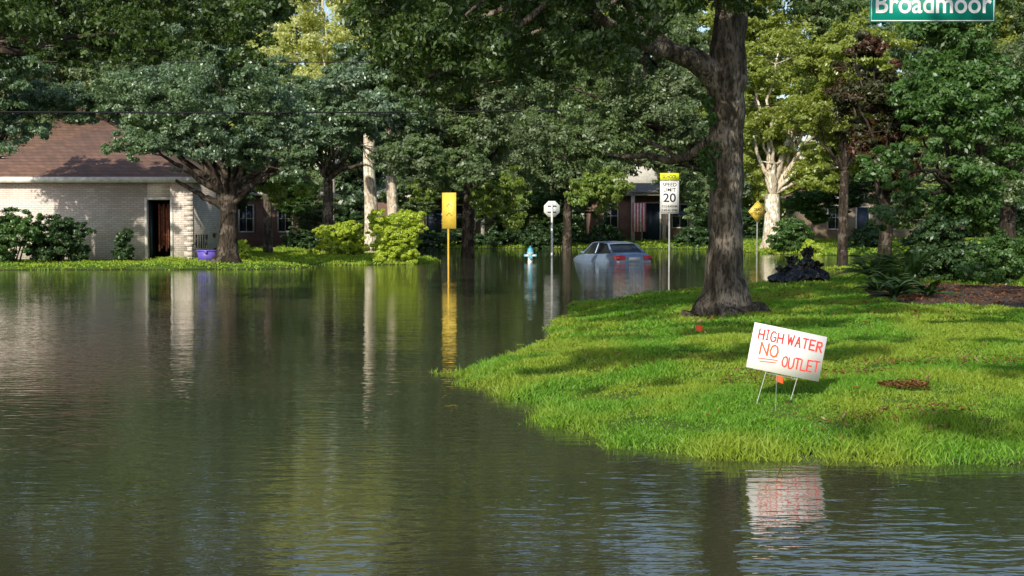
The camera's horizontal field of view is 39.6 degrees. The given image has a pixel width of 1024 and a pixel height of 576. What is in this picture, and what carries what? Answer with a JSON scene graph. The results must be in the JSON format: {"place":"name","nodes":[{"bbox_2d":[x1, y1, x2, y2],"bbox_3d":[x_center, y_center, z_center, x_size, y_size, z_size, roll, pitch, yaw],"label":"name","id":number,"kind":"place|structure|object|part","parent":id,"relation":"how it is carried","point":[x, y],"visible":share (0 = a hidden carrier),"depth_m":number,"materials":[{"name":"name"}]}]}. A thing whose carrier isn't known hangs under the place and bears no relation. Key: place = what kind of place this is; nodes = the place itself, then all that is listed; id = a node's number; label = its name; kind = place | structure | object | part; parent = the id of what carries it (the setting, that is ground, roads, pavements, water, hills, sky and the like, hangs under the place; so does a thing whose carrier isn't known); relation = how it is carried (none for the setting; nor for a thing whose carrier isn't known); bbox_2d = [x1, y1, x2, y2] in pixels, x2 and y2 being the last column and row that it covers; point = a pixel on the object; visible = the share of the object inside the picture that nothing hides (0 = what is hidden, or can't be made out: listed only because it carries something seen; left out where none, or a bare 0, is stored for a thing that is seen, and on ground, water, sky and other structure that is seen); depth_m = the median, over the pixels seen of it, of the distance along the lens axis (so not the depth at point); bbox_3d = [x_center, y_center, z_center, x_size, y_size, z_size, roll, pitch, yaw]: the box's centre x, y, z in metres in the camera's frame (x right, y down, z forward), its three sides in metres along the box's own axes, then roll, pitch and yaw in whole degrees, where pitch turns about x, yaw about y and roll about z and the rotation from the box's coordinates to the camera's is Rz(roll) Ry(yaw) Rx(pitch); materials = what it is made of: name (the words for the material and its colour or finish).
{"place":"outdoors","nodes":[
{"label":"outdoors","id":0,"kind":"place"},
{"bbox_2d":[0,105,784,112],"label":"utility wire","id":1,"kind":"object","parent":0,"point":[298,112],"visible":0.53,"depth_m":49.49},
{"bbox_2d":[35,56,793,62],"bbox_3d":[-3.876,-10.396,64.086,44.308,1.313,0.045,-1,3,-12],"label":"utility wire","id":2,"kind":"object","parent":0,"point":[353,62],"visible":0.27,"depth_m":63.06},
{"bbox_2d":[0,249,1023,575],"bbox_3d":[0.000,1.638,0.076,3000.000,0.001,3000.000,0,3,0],"label":"water","id":3,"kind":"structure","parent":0,"point":[316,421],"depth_m":9.71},
{"bbox_2d":[377,198,495,235],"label":"walls","id":4,"kind":"structure","parent":3,"relation":"on","point":[381,204],"depth_m":98.87,"materials":[{"name":"red brick"}]},
{"bbox_2d":[377,195,484,234],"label":"trim","id":5,"kind":"structure","parent":4,"relation":"attached to","point":[483,229],"depth_m":98.78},
{"bbox_2d":[427,210,441,232],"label":"door","id":6,"kind":"structure","parent":5,"relation":"attached to","point":[434,221],"depth_m":98.86,"materials":[{"name":"blue paint"}]},
{"bbox_2d":[456,205,474,227],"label":"windows","id":7,"kind":"structure","parent":5,"relation":"attached to","point":[459,211],"depth_m":98.86,"materials":[{"name":"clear glass"}]},
{"bbox_2d":[584,196,697,240],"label":"walls","id":8,"kind":"structure","parent":3,"relation":"on","point":[624,217],"depth_m":95.89,"materials":[{"name":"red brick"}]},
{"bbox_2d":[593,162,670,182],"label":"storey","id":9,"kind":"object","parent":8,"relation":"on","point":[645,176],"visible":0.14,"depth_m":97.25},
{"bbox_2d":[604,205,686,226],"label":"windows","id":10,"kind":"structure","parent":8,"relation":"attached to","point":[678,221],"depth_m":95.87,"materials":[{"name":"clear glass"}]},
{"bbox_2d":[603,192,693,240],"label":"trim","id":11,"kind":"structure","parent":8,"relation":"attached to","point":[632,194],"depth_m":94.25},
{"bbox_2d":[632,203,645,231],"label":"hanging flag","id":12,"kind":"object","parent":11,"relation":"attached to","point":[638,217],"visible":1,"depth_m":94.06,"materials":[{"name":"fabric"}]},
{"bbox_2d":[643,203,659,239],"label":"door","id":13,"kind":"structure","parent":11,"relation":"attached to","point":[652,232],"depth_m":95.87,"materials":[{"name":"blue paint"}]},
{"bbox_2d":[627,183,688,191],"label":"porch roof","id":14,"kind":"structure","parent":8,"relation":"on","point":[645,187],"depth_m":94.78,"materials":[{"name":"grey"}]},
{"bbox_2d":[0,227,1023,469],"bbox_3d":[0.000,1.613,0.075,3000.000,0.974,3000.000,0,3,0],"label":"ground","id":15,"kind":"structure","parent":0,"point":[664,425],"depth_m":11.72,"materials":[{"name":"green plant"}]},
{"bbox_2d":[0,206,46,262],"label":"garden shrub","id":16,"kind":"object","parent":15,"relation":"on","point":[26,229],"visible":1,"depth_m":50.62,"materials":[{"name":"green plant"}]},
{"bbox_2d":[0,45,68,158],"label":"live oak tree","id":17,"kind":"object","parent":15,"relation":"on","point":[11,81],"visible":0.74,"depth_m":49.51,"materials":[{"name":"green plant"}]},
{"bbox_2d":[20,214,96,261],"bbox_3d":[-16.521,-1.691,51.895,2.421,2.043,2.221,-2,3,-37],"label":"garden shrub","id":18,"kind":"object","parent":15,"relation":"on","point":[55,249],"visible":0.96,"depth_m":51.57,"materials":[{"name":"green plant"}]},
{"bbox_2d":[0,11,184,126],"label":"live oak tree","id":19,"kind":"object","parent":15,"relation":"on","point":[86,74],"visible":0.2,"depth_m":68.78,"materials":[{"name":"green plant"}]},
{"bbox_2d":[0,183,219,259],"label":"walls","id":20,"kind":"structure","parent":15,"relation":"on","point":[107,211],"depth_m":55.92,"materials":[{"name":"brick"}]},
{"bbox_2d":[0,128,242,182],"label":"roof","id":21,"kind":"structure","parent":20,"relation":"on","point":[80,155],"depth_m":56.84,"materials":[{"name":"brown"}]},
{"bbox_2d":[0,177,244,257],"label":"trim","id":22,"kind":"structure","parent":20,"relation":"attached to","point":[93,179],"depth_m":55.49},
{"bbox_2d":[150,200,155,258],"bbox_3d":[-14.287,-2.317,56.583,0.050,2.316,0.740,0,3,0],"label":"open door","id":23,"kind":"structure","parent":20,"relation":"attached to","point":[153,229],"depth_m":56.42,"materials":[{"name":"blue paint"}]},
{"bbox_2d":[149,200,170,257],"bbox_3d":[-13.882,-2.619,56.995,2.099,3.432,1.590,0,3,0],"label":"doorway","id":24,"kind":"object","parent":20,"relation":"in","point":[163,252],"visible":0.05,"depth_m":57.76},
{"bbox_2d":[158,204,169,250],"bbox_3d":[-13.772,-2.399,56.505,0.520,1.886,0.110,0,3,0],"label":"curtain","id":25,"kind":"object","parent":24,"relation":"hanging from","point":[165,213],"visible":0.84,"depth_m":56.48,"materials":[{"name":"red fabric"}]},
{"bbox_2d":[184,191,192,258],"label":"quoins","id":26,"kind":"object","parent":20,"relation":"attached to","point":[188,213],"visible":0.95,"depth_m":55.92,"materials":[{"name":"brick"}]},
{"bbox_2d":[110,228,134,260],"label":"garden shrub","id":27,"kind":"object","parent":15,"relation":"on","point":[121,250],"visible":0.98,"depth_m":52.81,"materials":[{"name":"green plant"}]},
{"bbox_2d":[0,0,312,70],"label":"live oak tree","id":28,"kind":"object","parent":15,"relation":"on","point":[30,23],"visible":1,"depth_m":24.70,"materials":[{"name":"green plant"}]},
{"bbox_2d":[8,44,319,263],"bbox_3d":[-12.461,-4.621,50.853,11.286,8.171,6.895,0,3,0],"label":"live oak tree","id":29,"kind":"object","parent":15,"relation":"on","point":[245,88],"visible":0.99,"depth_m":50.23,"materials":[{"name":"green plant"}]},
{"bbox_2d":[110,23,232,140],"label":"live oak tree","id":30,"kind":"object","parent":15,"relation":"on","point":[174,32],"visible":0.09,"depth_m":76.54,"materials":[{"name":"green plant"}]},
{"bbox_2d":[192,234,207,259],"bbox_3d":[-11.863,-1.536,54.087,0.476,1.006,0.633,0,3,0],"label":"garden chair","id":31,"kind":"object","parent":15,"relation":"on","point":[205,244],"visible":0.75,"depth_m":54.27,"materials":[{"name":"black paint"}]},
{"bbox_2d":[196,250,215,260],"bbox_3d":[-11.395,-1.210,53.186,0.720,0.430,0.590,0,3,0],"label":"storage bin","id":32,"kind":"object","parent":15,"relation":"on","point":[206,255],"visible":0.76,"depth_m":52.96,"materials":[{"name":"purple plastic"}]},
{"bbox_2d":[238,239,252,259],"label":"garden shrub","id":33,"kind":"object","parent":15,"relation":"on","point":[245,253],"visible":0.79,"depth_m":54.87,"materials":[{"name":"green plant"}]},
{"bbox_2d":[209,66,317,252],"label":"pine tree","id":34,"kind":"object","parent":15,"relation":"on","point":[303,89],"visible":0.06,"depth_m":65.71,"materials":[{"name":"plant"}]},
{"bbox_2d":[237,196,322,246],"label":"walls","id":35,"kind":"structure","parent":15,"relation":"on","point":[255,239],"depth_m":84.43,"materials":[{"name":"red brick"}]},
{"bbox_2d":[240,206,291,230],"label":"windows","id":36,"kind":"structure","parent":35,"relation":"attached to","point":[250,221],"depth_m":84.39,"materials":[{"name":"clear glass"}]},
{"bbox_2d":[238,192,340,232],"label":"trim","id":37,"kind":"structure","parent":35,"relation":"attached to","point":[278,218],"depth_m":84.36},
{"bbox_2d":[246,165,338,194],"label":"roof","id":38,"kind":"structure","parent":35,"relation":"on","point":[251,177],"depth_m":88.26,"materials":[{"name":"brown"}]},
{"bbox_2d":[277,229,320,249],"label":"garden shrub","id":39,"kind":"object","parent":15,"relation":"on","point":[301,239],"visible":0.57,"depth_m":79.59,"materials":[{"name":"green plant"}]},
{"bbox_2d":[247,0,392,230],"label":"linden tree","id":40,"kind":"object","parent":15,"relation":"on","point":[311,45],"visible":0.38,"depth_m":96.68,"materials":[{"name":"green plant"}]},
{"bbox_2d":[320,40,377,252],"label":"tree","id":41,"kind":"object","parent":15,"relation":"on","point":[370,190],"visible":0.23,"depth_m":67.51,"materials":[{"name":"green plant"}]},
{"bbox_2d":[270,75,435,250],"bbox_3d":[-7.602,-5.915,69.414,8.899,9.941,17.632,-2,3,-29],"label":"live oak tree","id":42,"kind":"object","parent":15,"relation":"on","point":[343,134],"visible":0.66,"depth_m":63.07,"materials":[{"name":"green plant"}]},
{"bbox_2d":[328,44,427,224],"bbox_3d":[-5.909,-6.181,65.641,5.136,10.185,3.748,-1,3,-20],"label":"pine tree","id":43,"kind":"object","parent":15,"relation":"on","point":[358,77],"visible":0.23,"depth_m":64.95,"materials":[{"name":"green plant"}]},
{"bbox_2d":[365,208,428,263],"bbox_3d":[-4.476,-1.996,55.459,2.527,2.223,2.188,0,3,0],"label":"privet shrub","id":44,"kind":"object","parent":15,"relation":"on","point":[393,241],"visible":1,"depth_m":55.07,"materials":[{"name":"green plant"}]},
{"bbox_2d":[414,230,444,249],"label":"garden shrub","id":45,"kind":"object","parent":15,"relation":"on","point":[432,241],"visible":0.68,"depth_m":83.56,"materials":[{"name":"green plant"}]},
{"bbox_2d":[442,193,455,263],"bbox_3d":[-2.414,-1.995,54.980,0.580,3.373,0.094,1,3,20],"label":"yellow warning sign","id":46,"kind":"object","parent":15,"relation":"on","point":[448,211],"visible":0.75,"depth_m":54.91,"materials":[{"name":"metal"}]},
{"bbox_2d":[422,228,480,245],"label":"garden shrub","id":47,"kind":"object","parent":15,"relation":"on","point":[454,236],"visible":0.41,"depth_m":89.11,"materials":[{"name":"green plant"}]},
{"bbox_2d":[366,42,564,257],"bbox_3d":[-1.876,-6.465,63.602,9.817,11.726,11.996,0,3,0],"label":"live oak tree","id":48,"kind":"object","parent":15,"relation":"on","point":[466,136],"visible":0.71,"depth_m":62.36,"materials":[{"name":"green plant"}]},
{"bbox_2d":[474,225,526,246],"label":"garden shrub","id":49,"kind":"object","parent":15,"relation":"on","point":[494,237],"visible":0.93,"depth_m":89.34,"materials":[{"name":"green plant"}]},
{"bbox_2d":[0,237,1022,269],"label":"lawn grass","id":50,"kind":"structure","parent":15,"relation":"on","point":[295,257],"depth_m":57.30,"materials":[{"name":"green plant"}]},
{"bbox_2d":[307,220,376,254],"bbox_3d":[-7.598,-2.135,63.041,2.897,1.793,2.447,-2,3,-32],"label":"privet shrub","id":51,"kind":"object","parent":50,"relation":"on","point":[347,237],"visible":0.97,"depth_m":62.52,"materials":[{"name":"green plant"}]},
{"bbox_2d":[14,0,1023,237],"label":"distant trees","id":52,"kind":"object","parent":15,"relation":"on","point":[349,186],"visible":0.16,"depth_m":106.13,"materials":[{"name":"green plant"}]},
{"bbox_2d":[524,230,561,248],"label":"garden shrub","id":53,"kind":"object","parent":15,"relation":"on","point":[541,239],"visible":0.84,"depth_m":87.53,"materials":[{"name":"green plant"}]},
{"bbox_2d":[544,201,559,256],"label":"stop sign","id":54,"kind":"object","parent":15,"relation":"on","point":[551,209],"visible":0.82,"depth_m":65.89,"materials":[{"name":"metal"}]},
{"bbox_2d":[472,67,655,249],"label":"live oak tree","id":55,"kind":"object","parent":15,"relation":"on","point":[562,184],"visible":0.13,"depth_m":82.94,"materials":[{"name":"green plant"}]},
{"bbox_2d":[559,231,588,242],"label":"garden shrub","id":56,"kind":"object","parent":15,"relation":"on","point":[581,237],"visible":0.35,"depth_m":91.46,"materials":[{"name":"green plant"}]},
{"bbox_2d":[329,0,867,318],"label":"oak tree","id":57,"kind":"object","parent":15,"relation":"on","point":[425,47],"visible":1,"depth_m":20.04,"materials":[{"name":"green plant"}]},
{"bbox_2d":[585,223,627,244],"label":"garden shrub","id":58,"kind":"object","parent":15,"relation":"on","point":[604,232],"visible":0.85,"depth_m":89.39,"materials":[{"name":"green plant"}]},
{"bbox_2d":[573,241,651,261],"bbox_3d":[4.176,-1.270,60.655,1.974,1.476,4.725,-1,3,-22],"label":"parked car","id":59,"kind":"object","parent":15,"relation":"on","point":[614,251],"visible":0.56,"depth_m":59.37,"materials":[{"name":"blue metal"}]},
{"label":"windows","id":60,"kind":"part","parent":59,"relation":"part of","materials":[{"name":"black glass"}]},
{"bbox_2d":[513,5,751,220],"bbox_3d":[4.275,-5.293,51.589,8.526,10.561,7.305,0,3,0],"label":"live oak tree","id":61,"kind":"object","parent":15,"relation":"on","point":[665,92],"visible":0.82,"depth_m":50.13,"materials":[{"name":"green plant"}]},
{"bbox_2d":[660,172,678,271],"bbox_3d":[5.195,-1.875,46.989,0.620,3.872,0.069,0,3,0],"label":"speed limit sign","id":62,"kind":"object","parent":15,"relation":"on","point":[669,197],"visible":0.99,"depth_m":46.91,"materials":[{"name":"metal"}]},
{"bbox_2d":[670,221,708,247],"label":"garden shrub","id":63,"kind":"object","parent":15,"relation":"on","point":[696,236],"visible":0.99,"depth_m":87.52,"materials":[{"name":"green plant"}]},
{"bbox_2d":[695,325,702,334],"bbox_3d":[2.320,0.537,17.644,0.090,0.172,0.017,0,3,8],"label":"marker flag","id":64,"kind":"object","parent":15,"relation":"on","point":[698,327],"visible":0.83,"depth_m":17.64,"materials":[{"name":"metal"}]},
{"bbox_2d":[748,201,766,253],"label":"dead end sign","id":65,"kind":"object","parent":15,"relation":"on","point":[757,211],"visible":1,"depth_m":73.92,"materials":[{"name":"metal"}]},
{"bbox_2d":[775,375,782,410],"bbox_3d":[2.095,0.840,11.152,0.059,0.313,0.017,1,3,12],"label":"marker flag","id":66,"kind":"object","parent":15,"relation":"on","point":[779,379],"visible":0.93,"depth_m":11.14,"materials":[{"name":"metal"}]},
{"bbox_2d":[767,264,792,283],"bbox_3d":[6.099,-0.289,32.031,0.657,0.491,0.699,2,3,40],"label":"garbage bag","id":67,"kind":"object","parent":15,"relation":"on","point":[778,276],"visible":0.62,"depth_m":31.94,"materials":[{"name":"black plastic"}]},
{"bbox_2d":[746,322,826,403],"bbox_3d":[2.198,0.664,11.531,0.606,0.665,0.016,12,-2,-3],"label":"water yard sign","id":68,"kind":"object","parent":15,"relation":"on","point":[785,351],"visible":0.96,"depth_m":11.53,"materials":[{"name":"plastic"}]},
{"bbox_2d":[765,216,814,252],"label":"garden shrub","id":69,"kind":"object","parent":15,"relation":"on","point":[782,237],"visible":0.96,"depth_m":72.52,"materials":[{"name":"green plant"}]},
{"bbox_2d":[557,282,1023,437],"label":"leaf litter","id":70,"kind":"object","parent":15,"relation":"on","point":[912,383],"visible":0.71,"depth_m":14.20,"materials":[{"name":"plant"}]},
{"bbox_2d":[784,255,798,271],"bbox_3d":[6.442,-0.417,32.653,0.620,0.674,0.629,0,3,0],"label":"garbage bag","id":71,"kind":"object","parent":15,"relation":"on","point":[792,260],"visible":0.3,"depth_m":32.56,"materials":[{"name":"black plastic"}]},
{"bbox_2d":[784,259,815,282],"bbox_3d":[6.417,-0.355,31.794,0.727,0.591,0.687,0,3,0],"label":"garbage bag","id":72,"kind":"object","parent":15,"relation":"on","point":[803,273],"visible":0.79,"depth_m":31.67,"materials":[{"name":"black plastic"}]},
{"bbox_2d":[743,29,874,248],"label":"elm tree","id":73,"kind":"object","parent":15,"relation":"on","point":[775,140],"visible":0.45,"depth_m":78.98,"materials":[{"name":"green plant"}]},
{"bbox_2d":[797,245,820,268],"bbox_3d":[6.800,-0.548,32.639,0.679,0.905,0.603,2,3,35],"label":"garbage bag","id":74,"kind":"object","parent":15,"relation":"on","point":[807,253],"visible":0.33,"depth_m":32.55,"materials":[{"name":"black plastic"}]},
{"bbox_2d":[800,238,822,255],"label":"garden shrub","id":75,"kind":"object","parent":15,"relation":"on","point":[809,242],"visible":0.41,"depth_m":68.79,"materials":[{"name":"green plant"}]},
{"bbox_2d":[811,260,829,281],"bbox_3d":[6.899,-0.361,32.197,0.655,0.532,0.671,0,3,0],"label":"garbage bag","id":76,"kind":"object","parent":15,"relation":"on","point":[821,274],"visible":0.54,"depth_m":32.08,"materials":[{"name":"black plastic"}]},
{"bbox_2d":[764,8,925,257],"bbox_3d":[15.191,-6.690,65.724,6.918,11.980,6.810,3,4,43],"label":"elm tree","id":77,"kind":"object","parent":15,"relation":"on","point":[809,111],"visible":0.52,"depth_m":64.61,"materials":[{"name":"green plant"}]},
{"bbox_2d":[787,199,927,238],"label":"walls","id":78,"kind":"structure","parent":15,"relation":"on","point":[820,230],"depth_m":94.93,"materials":[{"name":"beige brick"}]},
{"bbox_2d":[780,181,873,197],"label":"roof","id":79,"kind":"structure","parent":78,"relation":"on","point":[788,195],"depth_m":103.02,"materials":[{"name":"brown"}]},
{"bbox_2d":[780,195,896,229],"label":"trim","id":80,"kind":"structure","parent":78,"relation":"attached to","point":[784,198],"depth_m":94.84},
{"bbox_2d":[828,206,894,228],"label":"windows","id":81,"kind":"structure","parent":80,"relation":"attached to","point":[831,224],"depth_m":94.88,"materials":[{"name":"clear glass"}]},
{"bbox_2d":[857,208,868,230],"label":"door","id":82,"kind":"structure","parent":80,"relation":"attached to","point":[862,215],"depth_m":94.85,"materials":[{"name":"blue paint"}]},
{"bbox_2d":[835,255,882,277],"bbox_3d":[8.309,-0.467,32.881,1.729,0.589,1.700,0,3,0],"label":"fern","id":83,"kind":"object","parent":15,"relation":"on","point":[859,269],"visible":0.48,"depth_m":32.99,"materials":[{"name":"green plant"}]},
{"bbox_2d":[848,226,894,247],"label":"garden shrub","id":84,"kind":"object","parent":15,"relation":"on","point":[864,236],"visible":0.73,"depth_m":73.72,"materials":[{"name":"green plant"}]},
{"bbox_2d":[819,29,926,267],"bbox_3d":[9.936,-3.471,37.842,3.199,6.874,3.142,0,3,0],"label":"photinia tree","id":85,"kind":"object","parent":15,"relation":"on","point":[868,85],"visible":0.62,"depth_m":37.66,"materials":[{"name":"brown plant"}]},
{"bbox_2d":[854,277,896,294],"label":"fern","id":86,"kind":"object","parent":15,"relation":"on","point":[874,286],"visible":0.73,"depth_m":24.08,"materials":[{"name":"green plant"}]},
{"bbox_2d":[837,241,935,278],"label":"sago palm","id":87,"kind":"object","parent":15,"relation":"on","point":[882,261],"visible":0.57,"depth_m":30.74,"materials":[{"name":"green plant"}]},
{"bbox_2d":[865,280,918,301],"bbox_3d":[6.026,0.043,22.649,0.694,0.349,1.114,-1,3,-22],"label":"fern","id":88,"kind":"object","parent":15,"relation":"on","point":[893,292],"visible":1,"depth_m":22.58,"materials":[{"name":"green plant"}]},
{"bbox_2d":[849,244,954,279],"bbox_3d":[7.920,-0.517,28.955,2.044,0.731,2.697,1,3,23],"label":"sago palm","id":89,"kind":"object","parent":15,"relation":"on","point":[914,267],"visible":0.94,"depth_m":28.91,"materials":[{"name":"green plant"}]},
{"bbox_2d":[853,13,1023,241],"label":"magnolia tree","id":90,"kind":"object","parent":15,"relation":"on","point":[962,101],"visible":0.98,"depth_m":34.84,"materials":[{"name":"green plant"}]},
{"bbox_2d":[897,213,979,280],"bbox_3d":[9.322,-0.805,30.959,1.871,1.657,1.798,0,3,0],"label":"garden shrub","id":91,"kind":"object","parent":15,"relation":"on","point":[934,233],"visible":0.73,"depth_m":30.62,"materials":[{"name":"green plant"}]},
{"bbox_2d":[854,283,1023,307],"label":"mulch bed","id":92,"kind":"object","parent":15,"relation":"on","point":[971,293],"visible":0.45,"depth_m":23.16,"materials":[{"name":"soil"}]},
{"bbox_2d":[849,270,921,290],"bbox_3d":[6.761,-0.141,25.956,1.226,0.404,1.324,-1,3,-13],"label":"fern","id":93,"kind":"object","parent":92,"relation":"on","point":[889,274],"visible":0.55,"depth_m":25.91,"materials":[{"name":"green plant"}]},
{"bbox_2d":[881,277,927,294],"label":"fern","id":94,"kind":"object","parent":92,"relation":"on","point":[898,280],"visible":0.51,"depth_m":23.43,"materials":[{"name":"green plant"}]},
{"bbox_2d":[900,279,966,297],"bbox_3d":[6.799,0.014,23.070,1.049,0.338,1.071,0,3,0],"label":"fern","id":95,"kind":"object","parent":92,"relation":"on","point":[929,290],"visible":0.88,"depth_m":22.94,"materials":[{"name":"green plant"}]},
{"bbox_2d":[896,0,1023,238],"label":"live oak tree","id":96,"kind":"object","parent":15,"relation":"on","point":[1008,210],"visible":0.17,"depth_m":47.29,"materials":[{"name":"green plant"}]},
{"bbox_2d":[954,229,1023,284],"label":"garden shrub","id":97,"kind":"object","parent":15,"relation":"on","point":[995,259],"visible":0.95,"depth_m":28.66,"materials":[{"name":"green plant"}]},
{"bbox_2d":[524,246,536,261],"bbox_3d":[0.758,-1.387,58.944,0.520,0.690,0.450,0,3,0],"label":"fire hydrant","id":98,"kind":"object","parent":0,"point":[530,254],"visible":0.93,"depth_m":58.92,"materials":[{"name":"white metal"}]},
{"bbox_2d":[194,0,939,217],"label":"sky","id":99,"kind":"structure","parent":0,"point":[702,29],"materials":[{"name":"white"}]},
{"bbox_2d":[870,0,995,21],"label":"street name sign","id":100,"kind":"object","parent":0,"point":[932,10],"visible":1,"depth_m":12.89,"materials":[{"name":"metal"}]},
{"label":"walls","id":101,"kind":"object","parent":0,"visible":0},
{"bbox_2d":[0,109,198,163],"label":"roof","id":102,"kind":"structure","parent":101,"relation":"on","point":[60,130],"depth_m":67.94,"materials":[{"name":"brown"}]}
]}

